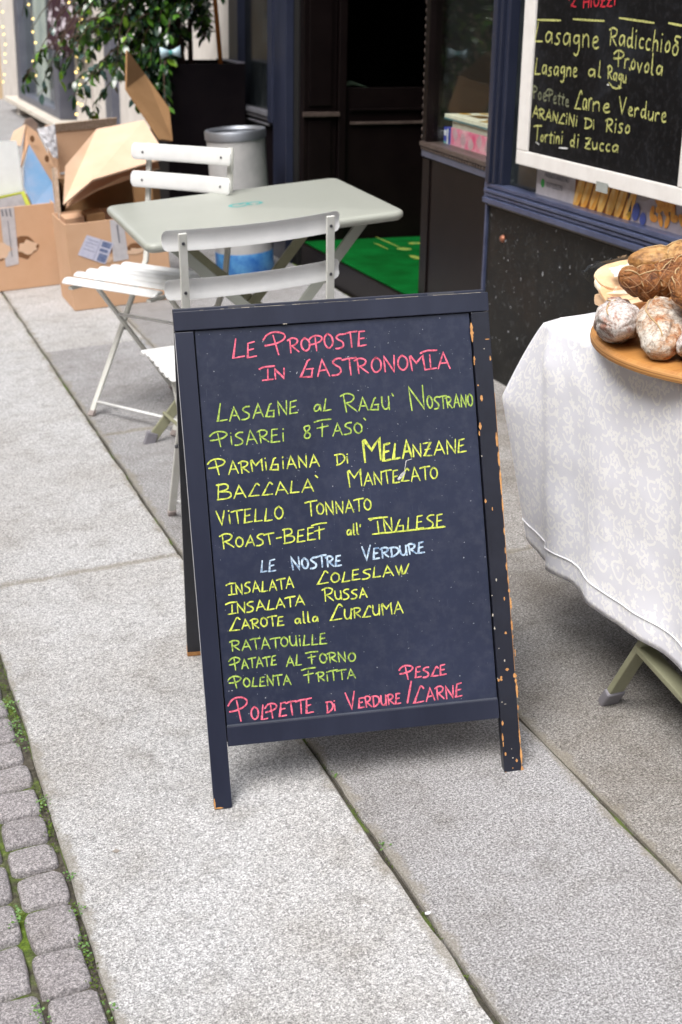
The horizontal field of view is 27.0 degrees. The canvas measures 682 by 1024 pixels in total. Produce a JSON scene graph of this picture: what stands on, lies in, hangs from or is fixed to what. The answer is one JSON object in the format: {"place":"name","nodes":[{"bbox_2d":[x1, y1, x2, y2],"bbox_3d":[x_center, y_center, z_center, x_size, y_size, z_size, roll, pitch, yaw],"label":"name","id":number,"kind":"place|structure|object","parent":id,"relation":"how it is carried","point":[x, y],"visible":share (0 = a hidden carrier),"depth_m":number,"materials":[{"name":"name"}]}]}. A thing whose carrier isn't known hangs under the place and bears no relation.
{"place":"outdoors","nodes":[
{"label":"outdoors","id":0,"kind":"place"},
{"bbox_2d":[0,660,113,1023],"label":"cobbled road","id":1,"kind":"structure","parent":0,"point":[42,958],"depth_m":2.33,"materials":[{"name":"stone"}]},
{"bbox_2d":[0,690,391,1022],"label":"weeds","id":2,"kind":"object","parent":1,"relation":"on","point":[83,945],"visible":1,"depth_m":2.34,"materials":[{"name":"green plant"}]},
{"bbox_2d":[0,662,476,1021],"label":"edge moss","id":3,"kind":"object","parent":1,"relation":"on","point":[52,844],"visible":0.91,"depth_m":2.36,"materials":[{"name":"green plant"}]},
{"bbox_2d":[0,99,681,1023],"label":"pavement","id":4,"kind":"structure","parent":0,"point":[544,887],"depth_m":2.61,"materials":[{"name":"stone"}]},
{"bbox_2d":[0,194,59,291],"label":"open carton","id":5,"kind":"object","parent":4,"relation":"on","point":[28,255],"visible":0.84,"depth_m":6.75,"materials":[{"name":"cardboard"}]},
{"bbox_2d":[0,141,29,207],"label":"white packaging","id":6,"kind":"object","parent":5,"relation":"in","point":[10,178],"visible":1,"depth_m":6.73},
{"bbox_2d":[10,124,54,185],"bbox_3d":[-1.520,-1.732,6.886,0.292,0.282,0.122,14,24,32],"label":"holed flap","id":7,"kind":"object","parent":5,"relation":"on","point":[32,139],"visible":0.95,"depth_m":6.85,"materials":[{"name":"cardboard"}]},
{"bbox_2d":[24,145,54,204],"bbox_3d":[-1.441,-1.598,6.768,0.150,0.281,0.109,7,21,17],"label":"blue sheet","id":8,"kind":"object","parent":5,"relation":"in","point":[38,186],"visible":0.85,"depth_m":6.79,"materials":[{"name":"blue paper"}]},
{"bbox_2d":[45,117,116,212],"bbox_3d":[-1.322,-1.699,7.418,0.318,0.700,0.325,-10,23,-18],"label":"carton","id":9,"kind":"object","parent":4,"relation":"on","point":[72,138],"visible":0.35,"depth_m":7.19,"materials":[{"name":"cardboard"}]},
{"bbox_2d":[23,118,38,134],"bbox_3d":[-1.566,-1.937,7.174,0.072,0.095,0.030,-10,23,-18],"label":"brown disc","id":10,"kind":"object","parent":9,"relation":"on","point":[32,123],"visible":0.6,"depth_m":7.16,"materials":[{"name":"cardboard"}]},
{"bbox_2d":[37,124,58,158],"bbox_3d":[-1.455,-1.836,7.069,0.093,0.168,0.044,-10,23,-18],"label":"plastic film","id":11,"kind":"object","parent":9,"relation":"attached to","point":[48,135],"visible":1,"depth_m":7.07,"materials":[{"name":"white plastic"}]},
{"bbox_2d":[58,178,159,211],"bbox_3d":[-1.087,-1.341,6.761,0.450,0.498,0.200,-10,23,-18],"label":"kraft carton","id":12,"kind":"object","parent":4,"relation":"on","point":[119,193],"visible":0.09,"depth_m":6.61,"materials":[{"name":"cardboard"}]},
{"bbox_2d":[66,162,159,208],"bbox_3d":[-1.048,-1.540,6.497,0.528,0.176,0.521,-10,23,-18],"label":"flap","id":13,"kind":"object","parent":12,"relation":"on","point":[98,184],"visible":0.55,"depth_m":6.38,"materials":[{"name":"cardboard"}]},
{"bbox_2d":[125,50,172,141],"bbox_3d":[-0.913,-2.021,6.905,0.252,0.419,0.220,11,22,25],"label":"upright flap","id":14,"kind":"object","parent":13,"relation":"on","point":[148,100],"visible":1,"depth_m":6.90,"materials":[{"name":"cardboard"}]},
{"bbox_2d":[52,207,169,310],"bbox_3d":[-1.040,-1.165,6.468,0.448,0.383,0.344,-10,23,-18],"label":"open carton","id":15,"kind":"object","parent":4,"relation":"on","point":[108,241],"visible":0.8,"depth_m":6.30,"materials":[{"name":"cardboard"}]},
{"bbox_2d":[52,168,60,218],"bbox_3d":[-1.312,-1.318,6.637,0.033,0.590,0.401,-4,21,-13],"label":"flap edge sheet","id":16,"kind":"object","parent":15,"relation":"in","point":[56,188],"visible":0.43,"depth_m":6.47,"materials":[{"name":"cardboard"}]},
{"bbox_2d":[60,212,84,223],"bbox_3d":[-1.205,-1.246,6.426,0.085,0.185,0.150,-10,23,-18],"label":"flap","id":17,"kind":"object","parent":15,"relation":"in","point":[71,218],"visible":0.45,"depth_m":6.34,"materials":[{"name":"cardboard"}]},
{"bbox_2d":[81,208,104,221],"bbox_3d":[-1.113,-1.260,6.434,0.082,0.197,0.150,-10,23,-18],"label":"flap","id":18,"kind":"object","parent":15,"relation":"in","point":[95,214],"visible":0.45,"depth_m":6.35,"materials":[{"name":"cardboard"}]},
{"bbox_2d":[63,120,158,205],"bbox_3d":[-1.102,-1.601,6.471,0.662,0.309,0.414,-17,27,-40],"label":"creased flap","id":19,"kind":"object","parent":15,"relation":"on","point":[104,152],"visible":0.91,"depth_m":6.43,"materials":[{"name":"cardboard"}]},
{"bbox_2d":[132,186,153,202],"bbox_3d":[-0.889,-1.297,6.491,0.085,0.400,0.040,-10,23,-18],"label":"brown folder","id":20,"kind":"object","parent":15,"relation":"in","point":[138,194],"visible":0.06,"depth_m":6.41,"materials":[{"name":"cardboard"}]},
{"bbox_2d":[0,0,228,128],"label":"pale building","id":21,"kind":"structure","parent":4,"relation":"on","point":[18,50],"depth_m":13.25,"materials":[{"name":"paint"}]},
{"bbox_2d":[0,1,5,81],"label":"fairy light string","id":22,"kind":"object","parent":21,"relation":"hanging from","point":[4,44],"visible":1,"depth_m":14.95,"materials":[{"name":"metal"}]},
{"bbox_2d":[13,0,36,98],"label":"window frame","id":23,"kind":"structure","parent":21,"relation":"in","point":[24,38],"depth_m":14.44,"materials":[{"name":"stone"}]},
{"bbox_2d":[27,0,36,76],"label":"fairy light string","id":24,"kind":"object","parent":21,"relation":"hanging from","point":[33,35],"visible":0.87,"depth_m":13.04,"materials":[{"name":"metal"}]},
{"bbox_2d":[22,93,54,116],"bbox_3d":[-2.771,-3.937,13.731,0.320,0.069,2.046,-6,22,-19],"label":"window frame","id":25,"kind":"structure","parent":21,"relation":"in","point":[48,106],"depth_m":13.70,"materials":[{"name":"stone"}]},
{"bbox_2d":[47,0,80,57],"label":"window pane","id":26,"kind":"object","parent":21,"relation":"hanging from","point":[60,22],"visible":0.58,"depth_m":11.53,"materials":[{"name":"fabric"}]},
{"bbox_2d":[52,50,76,119],"bbox_3d":[-2.329,-6.200,11.741,0.320,5.709,0.250,-6,22,-19],"label":"window frame","id":27,"kind":"structure","parent":21,"relation":"in","point":[63,107],"depth_m":12.53,"materials":[{"name":"stone"}]},
{"bbox_2d":[75,49,86,115],"bbox_3d":[-1.937,-3.526,10.601,0.076,1.148,0.516,-6,22,-19],"label":"fairy light string","id":28,"kind":"object","parent":21,"relation":"hanging from","point":[76,114],"visible":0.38,"depth_m":10.86,"materials":[{"name":"metal"}]},
{"bbox_2d":[62,142,233,436],"bbox_3d":[-0.613,-0.743,4.699,0.466,0.872,0.425,15,28,38],"label":"folding chair","id":29,"kind":"object","parent":4,"relation":"on","point":[136,276],"visible":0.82,"depth_m":4.68,"materials":[{"name":"white metal"}]},
{"bbox_2d":[150,58,244,198],"bbox_3d":[-0.766,-1.913,7.599,0.414,0.956,0.415,-6,22,-19],"label":"black planter","id":30,"kind":"object","parent":4,"relation":"on","point":[208,94],"visible":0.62,"depth_m":7.33,"materials":[{"name":"plastic"}]},
{"bbox_2d":[21,0,225,119],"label":"leafy shrub","id":31,"kind":"object","parent":30,"relation":"in","point":[157,24],"visible":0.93,"depth_m":7.17,"materials":[{"name":"green plant"}]},
{"bbox_2d":[160,46,180,58],"bbox_3d":[-0.817,-2.202,6.814,0.100,0.056,0.023,-10,23,-18],"label":"ribbon bow","id":32,"kind":"object","parent":31,"relation":"attached to","point":[164,53],"visible":1,"depth_m":6.80,"materials":[{"name":"white fabric"}]},
{"bbox_2d":[213,0,222,63],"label":"plant cane","id":33,"kind":"object","parent":30,"relation":"in","point":[217,31],"visible":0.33,"depth_m":7.29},
{"bbox_2d":[204,125,273,274],"bbox_3d":[-0.483,-1.491,6.825,0.290,0.674,0.290,-10,23,-18],"label":"ash bin","id":34,"kind":"object","parent":4,"relation":"on","point":[246,143],"visible":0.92,"depth_m":6.68,"materials":[{"name":"metal"}]},
{"bbox_2d":[140,211,339,515],"bbox_3d":[-0.261,-0.373,3.756,0.452,0.848,0.470,-11,23,-18],"label":"folding chair","id":35,"kind":"object","parent":4,"relation":"on","point":[184,289],"visible":0.44,"depth_m":3.47,"materials":[{"name":"white metal"}]},
{"bbox_2d":[107,178,402,443],"bbox_3d":[-0.258,-0.600,4.500,0.816,0.726,0.648,-11,24,-16],"label":"bistro table","id":36,"kind":"object","parent":4,"relation":"on","point":[144,225],"visible":0.49,"depth_m":4.35,"materials":[{"name":"grey metal"}]},
{"bbox_2d":[172,289,523,809],"bbox_3d":[-0.027,0.054,2.906,0.599,0.912,0.607,-5,3,-8],"label":"menu board","id":37,"kind":"object","parent":4,"relation":"on","point":[345,568],"visible":1,"depth_m":2.61,"materials":[{"name":"black paint"}]},
{"bbox_2d":[228,0,681,386],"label":"shop front","id":38,"kind":"object","parent":4,"relation":"on","point":[511,241],"visible":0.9,"depth_m":5.51,"materials":[{"name":"stone"}]},
{"bbox_2d":[245,0,266,108],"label":"window pane","id":39,"kind":"structure","parent":38,"relation":"in","point":[255,10],"depth_m":7.29,"materials":[{"name":"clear glass"}]},
{"bbox_2d":[347,81,366,86],"bbox_3d":[-0.005,-1.923,7.554,0.380,0.730,0.440,-6,22,-19],"label":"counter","id":40,"kind":"object","parent":38,"relation":"in","point":[352,84],"visible":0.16,"depth_m":7.26,"materials":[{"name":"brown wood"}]},
{"bbox_2d":[344,87,423,238],"bbox_3d":[0.414,-1.730,7.048,0.863,0.722,0.045,-6,22,-19],"label":"door panel","id":41,"kind":"structure","parent":38,"relation":"in","point":[383,161],"depth_m":6.93,"materials":[{"name":"brown wood"}]},
{"bbox_2d":[444,127,451,143],"bbox_3d":[0.421,-1.435,5.456,0.042,0.078,0.055,-5,21,-15],"label":"blue carton","id":42,"kind":"object","parent":38,"relation":"on","point":[447,135],"visible":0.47,"depth_m":5.43,"materials":[{"name":"blue cardboard"}]},
{"bbox_2d":[451,127,486,154],"bbox_3d":[0.654,-1.351,5.225,0.346,0.088,0.525,-5,21,-15],"label":"pink box","id":43,"kind":"object","parent":38,"relation":"on","point":[470,141],"visible":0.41,"depth_m":5.23,"materials":[{"name":"pink cardboard"}]},
{"bbox_2d":[452,121,486,136],"bbox_3d":[0.651,-1.399,5.208,0.332,0.024,0.510,-5,21,-15],"label":"grey box","id":44,"kind":"object","parent":43,"relation":"on","point":[472,129],"visible":0.24,"depth_m":5.22,"materials":[{"name":"grey cardboard"}]},
{"bbox_2d":[444,113,487,129],"bbox_3d":[0.675,-1.430,5.226,0.411,0.020,0.610,-5,21,-15],"label":"cream box","id":45,"kind":"object","parent":44,"relation":"on","point":[479,120],"visible":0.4,"depth_m":5.29,"materials":[{"name":"beige cardboard"}]},
{"bbox_2d":[470,116,487,118],"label":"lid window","id":46,"kind":"structure","parent":45,"relation":"in","point":[479,117],"depth_m":5.30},
{"bbox_2d":[510,0,536,191],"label":"window pane","id":47,"kind":"structure","parent":38,"relation":"in","point":[525,177],"depth_m":4.70,"materials":[{"name":"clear glass"}]},
{"bbox_2d":[516,0,681,205],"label":"wall chalkboard","id":48,"kind":"object","parent":38,"relation":"attached to","point":[600,99],"depth_m":4.08,"materials":[{"name":"black wood"}]},
{"bbox_2d":[596,181,607,193],"bbox_3d":[0.758,-0.943,4.132,0.002,0.029,0.065,-6,22,-19],"label":"paper tag","id":49,"kind":"object","parent":48,"relation":"attached to","point":[602,187],"visible":1,"depth_m":4.13,"materials":[{"name":"white paper"}]},
{"bbox_2d":[536,169,681,235],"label":"food poster","id":50,"kind":"object","parent":38,"relation":"on","point":[655,213],"visible":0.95,"depth_m":4.19,"materials":[{"name":"multicoloured paper"}]},
{"bbox_2d":[598,640,681,705],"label":"stall table","id":51,"kind":"object","parent":4,"relation":"on","point":[667,674],"visible":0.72,"depth_m":2.72,"materials":[{"name":"green metal"}]},
{"bbox_2d":[502,312,681,670],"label":"tablecloth","id":52,"kind":"object","parent":51,"relation":"on","point":[595,437],"visible":0.91,"depth_m":2.70,"materials":[{"name":"fabric"}]},
{"bbox_2d":[590,297,681,383],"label":"serving board","id":53,"kind":"object","parent":52,"relation":"on","point":[631,354],"visible":0.49,"depth_m":2.45,"materials":[{"name":"brown wood"}]},
{"bbox_2d":[593,296,639,343],"bbox_3d":[0.495,-0.345,2.552,0.082,0.091,0.210,5,21,11],"label":"cured sausage","id":54,"kind":"object","parent":53,"relation":"on","point":[615,319],"visible":0.95,"depth_m":2.47,"materials":[{"name":"white food"}]},
{"bbox_2d":[618,254,681,301],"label":"cured sausage","id":55,"kind":"object","parent":54,"relation":"on","point":[645,282],"visible":0.88,"depth_m":2.55,"materials":[{"name":"brown food"}]},
{"bbox_2d":[654,257,677,267],"bbox_3d":[0.663,-0.449,2.575,0.198,0.086,0.072,0,20,-2],"label":"cured sausage","id":56,"kind":"object","parent":55,"relation":"on","point":[674,266],"visible":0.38,"depth_m":2.56,"materials":[{"name":"brown food"}]},
{"bbox_2d":[594,259,646,308],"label":"wrapped slices","id":57,"kind":"object","parent":53,"relation":"on","point":[606,284],"visible":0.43,"depth_m":2.74,"materials":[{"name":"beige food"}]},
{"bbox_2d":[628,239,681,266],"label":"cured sausage","id":58,"kind":"object","parent":57,"relation":"on","point":[654,254],"visible":0.63,"depth_m":2.66,"materials":[{"name":"brown food"}]},
{"bbox_2d":[635,296,681,360],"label":"cured sausage","id":59,"kind":"object","parent":53,"relation":"on","point":[658,322],"visible":0.95,"depth_m":2.42,"materials":[{"name":"white food"}]},
{"bbox_2d":[669,267,681,305],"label":"cured sausage","id":60,"kind":"object","parent":59,"relation":"on","point":[675,284],"visible":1,"depth_m":2.40,"materials":[{"name":"brown food"}]},
{"bbox_2d":[676,334,681,356],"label":"cured sausage","id":61,"kind":"object","parent":53,"relation":"on","point":[679,346],"visible":0.78,"depth_m":2.38,"materials":[{"name":"white food"}]},
{"bbox_2d":[305,236,419,293],"bbox_3d":[0.399,-1.146,6.494,0.774,0.010,1.355,-6,22,-19],"label":"door mat","id":62,"kind":"object","parent":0,"point":[392,262],"depth_m":6.50,"materials":[{"name":"green carpet"}]}
]}

